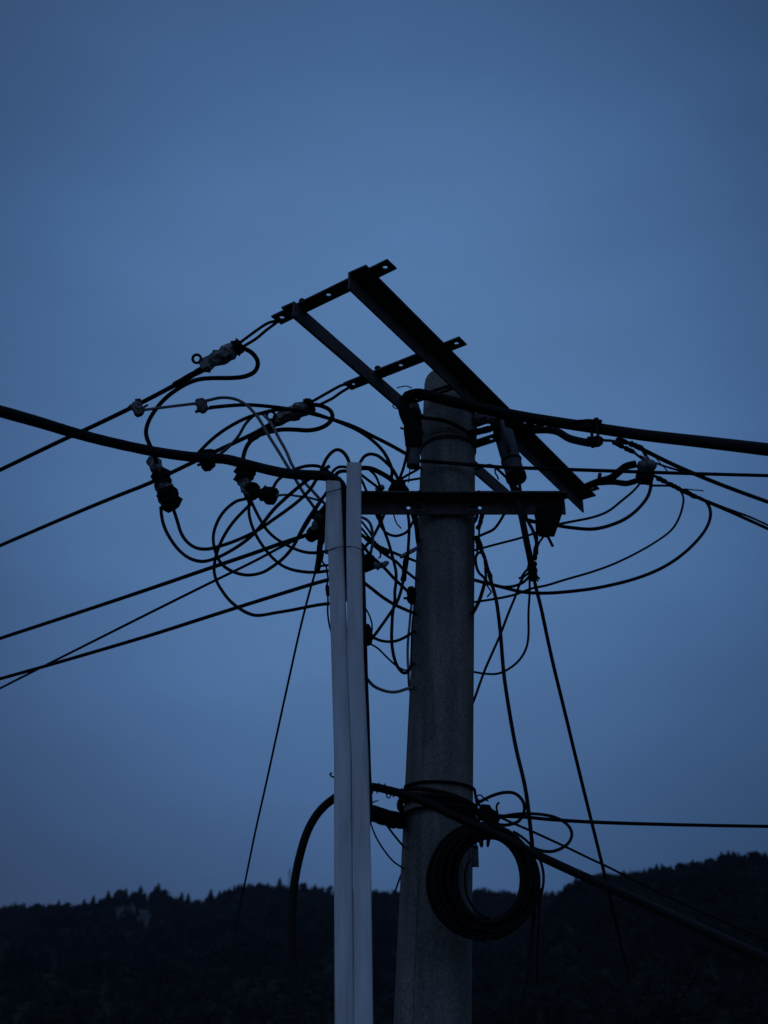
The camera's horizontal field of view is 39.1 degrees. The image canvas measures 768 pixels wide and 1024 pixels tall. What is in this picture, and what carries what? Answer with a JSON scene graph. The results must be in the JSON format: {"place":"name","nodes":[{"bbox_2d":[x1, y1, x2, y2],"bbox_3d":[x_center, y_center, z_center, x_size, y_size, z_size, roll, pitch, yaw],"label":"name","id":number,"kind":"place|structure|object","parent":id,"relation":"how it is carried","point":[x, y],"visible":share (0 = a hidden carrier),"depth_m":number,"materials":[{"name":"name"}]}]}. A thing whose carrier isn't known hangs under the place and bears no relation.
{"place":"outdoors","nodes":[
{"label":"outdoors","id":0,"kind":"place"},
{"bbox_2d":[0,421,273,546],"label":"overhead wire","id":1,"kind":"object","parent":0,"point":[150,482],"visible":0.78,"depth_m":4.11,"materials":[{"name":"black rubber"}]},
{"bbox_2d":[197,448,215,471],"bbox_3d":[-0.634,-0.189,3.860,0.067,0.090,0.057,0,-28,0],"label":"wire connector","id":2,"kind":"object","parent":1,"relation":"attached to","point":[205,467],"visible":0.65,"depth_m":3.84,"materials":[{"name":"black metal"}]},
{"bbox_2d":[219,412,325,505],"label":"jumper wire","id":3,"kind":"object","parent":2,"relation":"attached to","point":[317,496],"visible":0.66,"depth_m":3.66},
{"bbox_2d":[266,398,315,426],"bbox_3d":[-0.325,-0.348,3.778,0.173,0.099,0.063,-3,-28,6],"label":"strain clamp","id":4,"kind":"object","parent":1,"relation":"attached to","point":[280,418],"visible":0.74,"depth_m":3.76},
{"bbox_2d":[241,403,334,458],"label":"jumper wire","id":5,"kind":"object","parent":4,"relation":"attached to","point":[287,429],"visible":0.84,"depth_m":3.78,"materials":[{"name":"black rubber"}]},
{"bbox_2d":[233,467,255,485],"bbox_3d":[-0.480,-0.111,3.706,0.076,0.107,0.071,-5,-28,9],"label":"wire connector","id":6,"kind":"object","parent":5,"relation":"hanging from","point":[242,475],"visible":0.69,"depth_m":3.69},
{"bbox_2d":[240,482,259,499],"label":"wire connector","id":7,"kind":"object","parent":6,"relation":"attached to","point":[251,489],"visible":0.97,"depth_m":3.64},
{"bbox_2d":[247,496,252,504],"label":"jumper wire","id":8,"kind":"object","parent":7,"relation":"attached to","point":[249,501],"visible":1,"depth_m":3.64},
{"bbox_2d":[247,504,328,573],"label":"jumper wire","id":9,"kind":"object","parent":8,"relation":"hanging from","point":[269,554],"visible":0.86,"depth_m":3.54,"materials":[{"name":"black rubber"}]},
{"bbox_2d":[212,495,322,576],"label":"jumper wire","id":10,"kind":"object","parent":7,"relation":"attached to","point":[275,564],"visible":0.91,"depth_m":3.54,"materials":[{"name":"black rubber"}]},
{"bbox_2d":[212,504,329,616],"bbox_3d":[-0.352,0.142,3.507,0.475,0.444,0.031,-13,-31,23],"label":"jumper wire","id":11,"kind":"object","parent":7,"relation":"hanging from","point":[225,595],"visible":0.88,"depth_m":3.51,"materials":[{"name":"black rubber"}]},
{"bbox_2d":[251,500,324,553],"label":"jumper wire","id":12,"kind":"object","parent":7,"relation":"attached to","point":[274,536],"visible":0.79,"depth_m":3.57,"materials":[{"name":"black rubber"}]},
{"bbox_2d":[0,540,294,688],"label":"overhead wire","id":13,"kind":"object","parent":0,"point":[166,604],"visible":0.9,"depth_m":3.78,"materials":[{"name":"black rubber"}]},
{"bbox_2d":[0,578,326,679],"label":"overhead wire","id":14,"kind":"object","parent":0,"point":[291,590],"visible":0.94,"depth_m":3.63,"materials":[{"name":"black rubber"}]},
{"bbox_2d":[156,485,182,512],"bbox_3d":[-0.753,-0.047,3.796,0.098,0.096,0.075,0,-28,0],"label":"wire connector","id":15,"kind":"object","parent":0,"point":[168,497],"visible":0.97,"depth_m":3.77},
{"bbox_2d":[146,456,173,492],"bbox_3d":[-0.799,-0.129,3.859,0.106,0.163,0.081,0,-28,0],"label":"wire connector","id":16,"kind":"object","parent":15,"relation":"attached to","point":[160,476],"visible":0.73,"depth_m":3.84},
{"bbox_2d":[159,465,330,562],"bbox_3d":[-0.492,0.009,3.554,0.700,0.261,0.078,-15,-31,26],"label":"jumper wire","id":17,"kind":"object","parent":15,"relation":"attached to","point":[265,519],"visible":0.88,"depth_m":3.49,"materials":[{"name":"black rubber"}]},
{"bbox_2d":[171,448,350,550],"bbox_3d":[-0.420,-0.029,3.608,0.729,0.249,0.037,-14,-31,25],"label":"jumper wire","id":18,"kind":"object","parent":15,"relation":"attached to","point":[307,492],"visible":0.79,"depth_m":3.55,"materials":[{"name":"black rubber"}]},
{"bbox_2d":[191,338,244,372],"bbox_3d":[-0.539,-0.510,3.522,0.168,0.110,0.060,-4,-28,7],"label":"strain clamp","id":19,"kind":"object","parent":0,"point":[227,353],"visible":0.98,"depth_m":3.50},
{"bbox_2d":[0,342,240,471],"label":"overhead wire","id":20,"kind":"object","parent":19,"relation":"attached to","point":[102,421],"visible":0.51,"depth_m":3.88,"materials":[{"name":"black rubber"}]},
{"bbox_2d":[127,398,148,417],"bbox_3d":[-0.850,-0.361,3.725,0.074,0.074,0.043,0,-28,0],"label":"wire connector","id":21,"kind":"object","parent":20,"relation":"attached to","point":[136,407],"visible":1,"depth_m":3.71,"materials":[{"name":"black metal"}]},
{"bbox_2d":[143,402,194,410],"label":"jumper wire","id":22,"kind":"object","parent":21,"relation":"attached to","point":[169,406],"visible":1,"depth_m":3.67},
{"bbox_2d":[172,367,203,387],"bbox_3d":[-0.651,-0.450,3.598,0.131,0.038,0.023,-17,-33,29],"label":"taped splice","id":23,"kind":"object","parent":20,"relation":"attached to","point":[188,376],"visible":0.92,"depth_m":3.59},
{"bbox_2d":[144,347,259,463],"bbox_3d":[-0.648,-0.370,3.673,0.560,0.214,0.126,-24,-36,38],"label":"jumper wire","id":24,"kind":"object","parent":19,"relation":"attached to","point":[253,354],"visible":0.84,"depth_m":3.66,"materials":[{"name":"black rubber"}]},
{"bbox_2d":[0,895,547,1023],"bbox_3d":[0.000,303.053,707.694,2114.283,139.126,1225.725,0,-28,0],"label":"hills","id":25,"kind":"structure","parent":0,"point":[238,981],"depth_m":430.47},
{"bbox_2d":[0,882,562,1023],"bbox_3d":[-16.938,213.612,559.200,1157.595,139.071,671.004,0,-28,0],"label":"forest","id":26,"kind":"object","parent":25,"relation":"on","point":[257,951],"visible":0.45,"depth_m":461.72,"materials":[{"name":"black plant"}]},
{"bbox_2d":[271,464,330,489],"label":"jumper wire","id":27,"kind":"object","parent":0,"point":[278,479],"visible":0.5,"depth_m":3.56,"materials":[{"name":"black rubber"}]},
{"bbox_2d":[258,485,278,504],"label":"wire connector","id":28,"kind":"object","parent":27,"relation":"attached to","point":[267,495],"visible":0.98,"depth_m":3.62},
{"bbox_2d":[364,553,388,572],"bbox_3d":[-0.034,0.162,3.425,0.101,0.058,0.058,0,-28,0],"label":"wire connector","id":29,"kind":"object","parent":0,"point":[371,564],"visible":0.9,"depth_m":3.40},
{"bbox_2d":[361,516,373,553],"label":"jumper wire","id":30,"kind":"object","parent":29,"relation":"attached to","point":[372,531],"visible":0.91,"depth_m":3.44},
{"bbox_2d":[362,543,410,594],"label":"jumper wire","id":31,"kind":"object","parent":29,"relation":"attached to","point":[390,574],"visible":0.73,"depth_m":3.46,"materials":[{"name":"black rubber"}]},
{"bbox_2d":[0,0,767,909],"label":"sky","id":32,"kind":"structure","parent":0,"point":[572,192],"materials":[{"name":"blue"}]},
{"bbox_2d":[475,798,500,823],"bbox_3d":[0.290,0.837,3.010,0.070,0.083,0.045,0,-28,0],"label":"wire connector","id":33,"kind":"object","parent":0,"point":[485,813],"visible":0.95,"depth_m":2.99,"materials":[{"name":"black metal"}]},
{"bbox_2d":[426,818,544,940],"bbox_3d":[0.279,0.995,2.933,0.330,0.323,0.108,0,-28,0],"label":"cable coil","id":34,"kind":"object","parent":33,"relation":"hanging from","point":[453,913],"visible":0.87,"depth_m":2.89,"materials":[{"name":"black rubber"}]},
{"bbox_2d":[499,814,767,827],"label":"overhead wire","id":35,"kind":"object","parent":34,"relation":"attached to","point":[646,823],"visible":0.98,"depth_m":3.14,"materials":[{"name":"black rubber"}]},
{"bbox_2d":[475,791,525,826],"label":"jumper wire","id":36,"kind":"object","parent":33,"relation":"attached to","point":[519,796],"visible":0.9,"depth_m":3.06,"materials":[{"name":"black rubber"}]},
{"bbox_2d":[500,812,572,852],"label":"jumper wire","id":37,"kind":"object","parent":33,"relation":"attached to","point":[550,816],"visible":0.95,"depth_m":2.99,"materials":[{"name":"black rubber"}]},
{"bbox_2d":[477,803,767,940],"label":"overhead wire","id":38,"kind":"object","parent":33,"relation":"attached to","point":[612,869],"visible":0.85,"depth_m":3.53,"materials":[{"name":"black rubber"}]},
{"bbox_2d":[616,437,643,450],"bbox_3d":[0.924,-0.256,4.054,0.141,0.026,0.024,18,-33,-30],"label":"wire grip","id":39,"kind":"object","parent":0,"point":[639,447],"visible":0.95,"depth_m":4.05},
{"bbox_2d":[641,448,767,503],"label":"overhead wire","id":40,"kind":"object","parent":39,"relation":"attached to","point":[684,469],"visible":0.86,"depth_m":4.40,"materials":[{"name":"black rubber"}]},
{"bbox_2d":[635,456,656,484],"bbox_3d":[0.982,-0.154,4.047,0.084,0.114,0.056,0,-28,0],"label":"insulator","id":41,"kind":"object","parent":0,"point":[644,463],"visible":0.78,"depth_m":4.03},
{"bbox_2d":[559,479,642,524],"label":"jumper wire","id":42,"kind":"object","parent":41,"relation":"attached to","point":[608,510],"visible":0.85,"depth_m":3.84,"materials":[{"name":"black rubber"}]},
{"bbox_2d":[558,482,652,530],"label":"jumper wire","id":43,"kind":"object","parent":41,"relation":"attached to","point":[639,507],"visible":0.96,"depth_m":3.83,"materials":[{"name":"black rubber"}]},
{"bbox_2d":[579,460,636,491],"bbox_3d":[0.849,-0.128,4.142,0.067,0.076,0.286,19,-34,-32],"label":"link cable","id":44,"kind":"object","parent":41,"relation":"attached to","point":[611,477],"visible":0.91,"depth_m":4.09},
{"bbox_2d":[599,478,636,485],"bbox_3d":[0.894,-0.114,4.139,0.025,0.128,0.226,11,-30,-20],"label":"link cable","id":45,"kind":"object","parent":41,"relation":"attached to","point":[624,482],"visible":0.78,"depth_m":4.09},
{"bbox_2d":[537,883,767,1023],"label":"hills","id":46,"kind":"structure","parent":0,"point":[722,1013],"depth_m":267.22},
{"bbox_2d":[528,851,767,1023],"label":"forest","id":47,"kind":"object","parent":46,"relation":"on","point":[677,971],"visible":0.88,"depth_m":300.57,"materials":[{"name":"black plant"}]},
{"bbox_2d":[656,476,698,498],"bbox_3d":[1.126,-0.093,4.144,0.229,0.034,0.022,18,-33,-30],"label":"wire grip","id":48,"kind":"object","parent":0,"point":[677,487],"visible":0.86,"depth_m":4.14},
{"bbox_2d":[474,491,684,602],"bbox_3d":[0.736,0.101,3.850,0.917,0.637,0.174,8,-29,-14],"label":"jumper wire","id":49,"kind":"object","parent":48,"relation":"hanging from","point":[601,568],"visible":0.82,"depth_m":3.81,"materials":[{"name":"black rubber"}]},
{"bbox_2d":[678,488,767,529],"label":"overhead wire","id":50,"kind":"object","parent":48,"relation":"attached to","point":[737,514],"visible":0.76,"depth_m":4.51,"materials":[{"name":"black rubber"}]},
{"bbox_2d":[474,496,711,594],"bbox_3d":[0.792,0.091,3.894,1.034,0.582,0.167,8,-29,-15],"label":"jumper wire","id":51,"kind":"object","parent":50,"relation":"hanging from","point":[690,547],"visible":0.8,"depth_m":3.86,"materials":[{"name":"black rubber"}]},
{"bbox_2d":[701,498,767,525],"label":"overhead wire","id":52,"kind":"object","parent":50,"relation":"attached to","point":[729,509],"visible":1,"depth_m":4.39,"materials":[{"name":"black rubber"}]},
{"label":"ground","id":53,"kind":"structure","parent":0,"visible":0},
{"bbox_2d":[325,480,353,1023],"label":"conduit pipe","id":54,"kind":"object","parent":53,"relation":"on","point":[343,926],"visible":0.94,"depth_m":2.95,"materials":[{"name":"white plastic"}]},
{"bbox_2d":[0,405,346,601],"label":"power cable","id":55,"kind":"object","parent":54,"relation":"attached to","point":[18,416],"visible":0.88,"depth_m":3.35,"materials":[{"name":"black rubber"}]},
{"bbox_2d":[298,491,325,536],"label":"jumper wire","id":56,"kind":"object","parent":54,"relation":"attached to","point":[312,514],"visible":0.93,"depth_m":3.46,"materials":[{"name":"black rubber"}]},
{"bbox_2d":[287,783,767,1023],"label":"power cable","id":57,"kind":"object","parent":54,"relation":"attached to","point":[742,948],"visible":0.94,"depth_m":2.75,"materials":[{"name":"black rubber"}]},
{"bbox_2d":[346,462,372,1023],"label":"conduit pipe","id":58,"kind":"object","parent":53,"relation":"on","point":[363,972],"visible":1,"depth_m":2.95,"materials":[{"name":"white plastic"}]},
{"bbox_2d":[362,547,372,820],"bbox_3d":[-0.054,0.471,3.129,0.059,0.834,0.018,-23,-36,37],"label":"riser cable","id":59,"kind":"object","parent":58,"relation":"attached to","point":[366,671],"visible":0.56,"depth_m":3.12,"materials":[{"name":"black rubber"}]},
{"bbox_2d":[393,371,476,1023],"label":"utility pole","id":60,"kind":"object","parent":53,"relation":"on","point":[433,982],"visible":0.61,"depth_m":3.31,"materials":[{"name":"concrete"}]},
{"bbox_2d":[370,805,406,828],"bbox_3d":[0.011,0.876,3.100,0.056,0.088,0.334,-9,-29,16],"label":"pipe bracket","id":61,"kind":"object","parent":60,"relation":"attached to","point":[390,818],"visible":0.82,"depth_m":3.05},
{"bbox_2d":[365,581,415,614],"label":"jumper wire","id":62,"kind":"object","parent":60,"relation":"attached to","point":[376,592],"visible":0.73,"depth_m":3.37,"materials":[{"name":"black rubber"}]},
{"bbox_2d":[368,678,413,693],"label":"jumper wire","id":63,"kind":"object","parent":60,"relation":"attached to","point":[389,691],"visible":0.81,"depth_m":3.21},
{"bbox_2d":[373,630,414,642],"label":"jumper wire","id":64,"kind":"object","parent":60,"relation":"attached to","point":[396,640],"visible":0.9,"depth_m":3.31,"materials":[{"name":"black rubber"}]},
{"bbox_2d":[375,515,413,674],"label":"jumper wire","id":65,"kind":"object","parent":60,"relation":"attached to","point":[394,601],"visible":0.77,"depth_m":3.42,"materials":[{"name":"black rubber"}]},
{"bbox_2d":[374,544,415,579],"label":"jumper wire","id":66,"kind":"object","parent":60,"relation":"attached to","point":[395,561],"visible":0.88,"depth_m":3.48,"materials":[{"name":"black rubber"}]},
{"bbox_2d":[406,604,412,691],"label":"jumper wire","id":67,"kind":"object","parent":60,"relation":"attached to","point":[407,647],"visible":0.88,"depth_m":3.40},
{"bbox_2d":[403,586,416,604],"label":"wire connector","id":68,"kind":"object","parent":60,"relation":"attached to","point":[411,598],"visible":0.99,"depth_m":3.47,"materials":[{"name":"black metal"}]},
{"bbox_2d":[271,259,598,516],"bbox_3d":[0.270,-0.356,3.984,0.486,0.111,1.725,-17,-32,29],"label":"double crossarm","id":69,"kind":"object","parent":60,"relation":"attached to","point":[379,298],"visible":0.67,"depth_m":3.65,"materials":[{"name":"metal"}]},
{"bbox_2d":[240,319,278,342],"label":"clamp wire","id":70,"kind":"object","parent":69,"relation":"attached to","point":[258,329],"visible":0.97,"depth_m":3.52,"materials":[{"name":"black metal"}]},
{"bbox_2d":[312,383,351,401],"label":"clamp wire","id":71,"kind":"object","parent":69,"relation":"attached to","point":[330,391],"visible":1,"depth_m":3.79,"materials":[{"name":"black metal"}]},
{"bbox_2d":[524,426,589,446],"bbox_3d":[0.628,-0.266,3.855,0.051,0.291,0.396,12,-30,-21],"label":"link cable","id":72,"kind":"object","parent":69,"relation":"attached to","point":[565,436],"visible":0.91,"depth_m":3.88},
{"bbox_2d":[400,786,478,820],"bbox_3d":[0.164,0.891,3.264,0.243,0.103,0.243,0,-28,0],"label":"wire wrap","id":73,"kind":"object","parent":60,"relation":"attached to","point":[462,806],"visible":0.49,"depth_m":3.17,"materials":[{"name":"black rubber"}]},
{"bbox_2d":[404,780,476,803],"bbox_3d":[0.170,0.835,3.220,0.228,0.058,0.100,0,-28,0],"label":"wire wrap","id":74,"kind":"object","parent":60,"relation":"attached to","point":[441,781],"visible":0.95,"depth_m":3.20,"materials":[{"name":"black rubber"}]},
{"bbox_2d":[420,434,475,454],"bbox_3d":[0.229,-0.218,3.854,0.200,0.014,0.200,16,-32,-27],"label":"pole band","id":75,"kind":"object","parent":60,"relation":"attached to","point":[455,436],"visible":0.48,"depth_m":3.78,"materials":[{"name":"black metal"}]},
{"bbox_2d":[361,490,566,522],"bbox_3d":[0.206,0.017,3.690,0.802,0.067,0.291,0,-28,0],"label":"single crossarm","id":76,"kind":"object","parent":60,"relation":"attached to","point":[418,502],"visible":0.79,"depth_m":3.60,"materials":[{"name":"metal"}]},
{"bbox_2d":[305,505,325,541],"bbox_3d":[-0.218,0.029,3.544,0.084,0.142,0.117,-14,-31,25],"label":"strain clamp","id":77,"kind":"object","parent":76,"relation":"attached to","point":[315,530],"visible":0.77,"depth_m":3.51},
{"bbox_2d":[0,533,305,639],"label":"overhead wire","id":78,"kind":"object","parent":77,"relation":"attached to","point":[226,562],"visible":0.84,"depth_m":3.83,"materials":[{"name":"black rubber"}]},
{"bbox_2d":[205,396,314,507],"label":"jumper wire","id":79,"kind":"object","parent":77,"relation":"on","point":[256,415],"visible":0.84,"depth_m":3.57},
{"bbox_2d":[195,398,211,413],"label":"wire connector","id":80,"kind":"object","parent":79,"relation":"attached to","point":[201,405],"visible":0.97,"depth_m":3.61,"materials":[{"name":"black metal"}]},
{"bbox_2d":[314,536,323,572],"bbox_3d":[-0.207,0.135,3.439,0.030,0.127,0.020,0,-28,0],"label":"wire bundle","id":81,"kind":"object","parent":77,"relation":"hanging from","point":[317,567],"visible":1,"depth_m":3.43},
{"bbox_2d":[231,572,315,950],"bbox_3d":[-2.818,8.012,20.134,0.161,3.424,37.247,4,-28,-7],"label":"drop wire","id":82,"kind":"object","parent":81,"relation":"attached to","point":[288,680],"visible":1,"depth_m":3.63,"materials":[{"name":"black rubber"}]},
{"bbox_2d":[321,550,330,632],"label":"thin wire","id":83,"kind":"object","parent":81,"relation":"hanging from","point":[323,563],"visible":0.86,"depth_m":3.35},
{"bbox_2d":[373,512,410,636],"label":"jumper wire","id":84,"kind":"object","parent":76,"relation":"attached to","point":[401,586],"visible":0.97,"depth_m":3.40,"materials":[{"name":"black rubber"}]},
{"bbox_2d":[400,555,408,581],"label":"jumper wire","id":85,"kind":"object","parent":84,"relation":"attached to","point":[404,569],"visible":1,"depth_m":3.44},
{"bbox_2d":[388,478,408,490],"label":"wire connector","id":86,"kind":"object","parent":76,"relation":"on","point":[398,484],"visible":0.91,"depth_m":3.58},
{"bbox_2d":[197,408,393,476],"bbox_3d":[-0.340,-0.212,3.677,0.742,0.276,0.161,-6,-29,11],"label":"jumper wire","id":87,"kind":"object","parent":86,"relation":"attached to","point":[231,425],"visible":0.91,"depth_m":3.64,"materials":[{"name":"black rubber"}]},
{"bbox_2d":[362,466,394,482],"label":"jumper wire","id":88,"kind":"object","parent":86,"relation":"attached to","point":[389,478],"visible":0.75,"depth_m":3.56,"materials":[{"name":"black rubber"}]},
{"bbox_2d":[359,452,398,478],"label":"jumper wire","id":89,"kind":"object","parent":86,"relation":"attached to","point":[381,458],"visible":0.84,"depth_m":3.56,"materials":[{"name":"black rubber"}]},
{"bbox_2d":[534,505,563,537],"bbox_3d":[0.546,0.039,3.570,0.093,0.100,0.071,0,-28,0],"label":"wire connector","id":90,"kind":"object","parent":76,"relation":"hanging from","point":[547,518],"visible":1,"depth_m":3.55,"materials":[{"name":"black metal"}]},
{"bbox_2d":[469,846,478,866],"bbox_3d":[0.263,1.012,3.171,0.029,0.060,0.060,0,-28,0],"label":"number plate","id":91,"kind":"object","parent":60,"relation":"attached to","point":[475,858],"visible":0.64,"depth_m":3.16,"materials":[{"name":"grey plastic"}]},
{"bbox_2d":[471,579,486,614],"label":"jumper wire","id":92,"kind":"object","parent":60,"relation":"attached to","point":[475,608],"visible":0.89,"depth_m":3.47,"materials":[{"name":"black rubber"}]},
{"bbox_2d":[474,535,492,579],"bbox_3d":[0.325,0.155,3.521,0.070,0.190,0.018,-23,-36,36],"label":"wire bundle","id":93,"kind":"object","parent":60,"relation":"attached to","point":[479,548],"visible":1,"depth_m":3.53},
{"bbox_2d":[487,573,535,1023],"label":"drop wire","id":94,"kind":"object","parent":93,"relation":"hanging from","point":[528,962],"visible":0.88,"depth_m":3.06,"materials":[{"name":"black rubber"}]},
{"bbox_2d":[473,413,495,424],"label":"wire connector","id":95,"kind":"object","parent":60,"relation":"attached to","point":[480,419],"visible":0.74,"depth_m":3.83,"materials":[{"name":"grey plastic"}]},
{"bbox_2d":[469,422,500,435],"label":"strap wire","id":96,"kind":"object","parent":60,"relation":"attached to","point":[483,430],"visible":0.85,"depth_m":3.83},
{"bbox_2d":[209,403,767,476],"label":"overhead wire","id":97,"kind":"object","parent":60,"relation":"attached to","point":[387,443],"visible":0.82,"depth_m":3.71,"materials":[{"name":"black rubber"}]},
{"bbox_2d":[405,409,423,469],"bbox_3d":[0.101,-0.259,3.683,0.072,0.230,0.068,0,-28,0],"label":"splice sleeve","id":98,"kind":"object","parent":97,"relation":"attached to","point":[414,434],"visible":0.91,"depth_m":3.65,"materials":[{"name":"grey plastic"}]},
{"bbox_2d":[421,415,473,436],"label":"jumper wire","id":99,"kind":"object","parent":98,"relation":"attached to","point":[461,428],"visible":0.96,"depth_m":3.75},
{"bbox_2d":[398,388,767,455],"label":"power cable","id":100,"kind":"object","parent":98,"relation":"attached to","point":[731,445],"visible":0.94,"depth_m":3.58,"materials":[{"name":"black rubber"}]},
{"bbox_2d":[399,391,415,405],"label":"wire connector","id":101,"kind":"object","parent":100,"relation":"attached to","point":[408,397],"visible":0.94,"depth_m":3.71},
{"bbox_2d":[574,417,602,447],"bbox_3d":[0.667,-0.254,3.513,0.092,0.111,0.051,0,-28,0],"label":"cable clamp","id":102,"kind":"object","parent":100,"relation":"attached to","point":[596,425],"visible":1,"depth_m":3.50,"materials":[{"name":"black metal"}]},
{"bbox_2d":[493,420,526,485],"bbox_3d":[0.440,-0.201,3.796,0.110,0.225,0.086,13,-31,-23],"label":"splice sleeve","id":103,"kind":"object","parent":97,"relation":"attached to","point":[505,441],"visible":0.91,"depth_m":3.77,"materials":[{"name":"grey plastic"}]},
{"bbox_2d":[509,482,533,581],"bbox_3d":[0.462,0.039,3.551,0.069,0.381,0.151,0,-28,0],"label":"cable pair","id":104,"kind":"object","parent":103,"relation":"hanging from","point":[524,530],"visible":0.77,"depth_m":3.47,"materials":[{"name":"black rubber"}]},
{"bbox_2d":[527,560,537,577],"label":"wire connector","id":105,"kind":"object","parent":104,"relation":"attached to","point":[532,568],"visible":1,"depth_m":3.45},
{"bbox_2d":[532,578,633,995],"bbox_3d":[2.208,4.092,9.781,0.152,0.991,15.224,-6,-29,11],"label":"drop cable","id":106,"kind":"object","parent":104,"relation":"attached to","point":[573,748],"visible":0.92,"depth_m":3.59,"materials":[{"name":"black rubber"}]},
{"bbox_2d":[474,578,523,701],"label":"jumper wire","id":107,"kind":"object","parent":60,"relation":"attached to","point":[497,641],"visible":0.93,"depth_m":3.42,"materials":[{"name":"black rubber"}]},
{"bbox_2d":[474,577,530,674],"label":"jumper wire","id":108,"kind":"object","parent":60,"relation":"attached to","point":[528,629],"visible":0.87,"depth_m":3.41,"materials":[{"name":"black rubber"}]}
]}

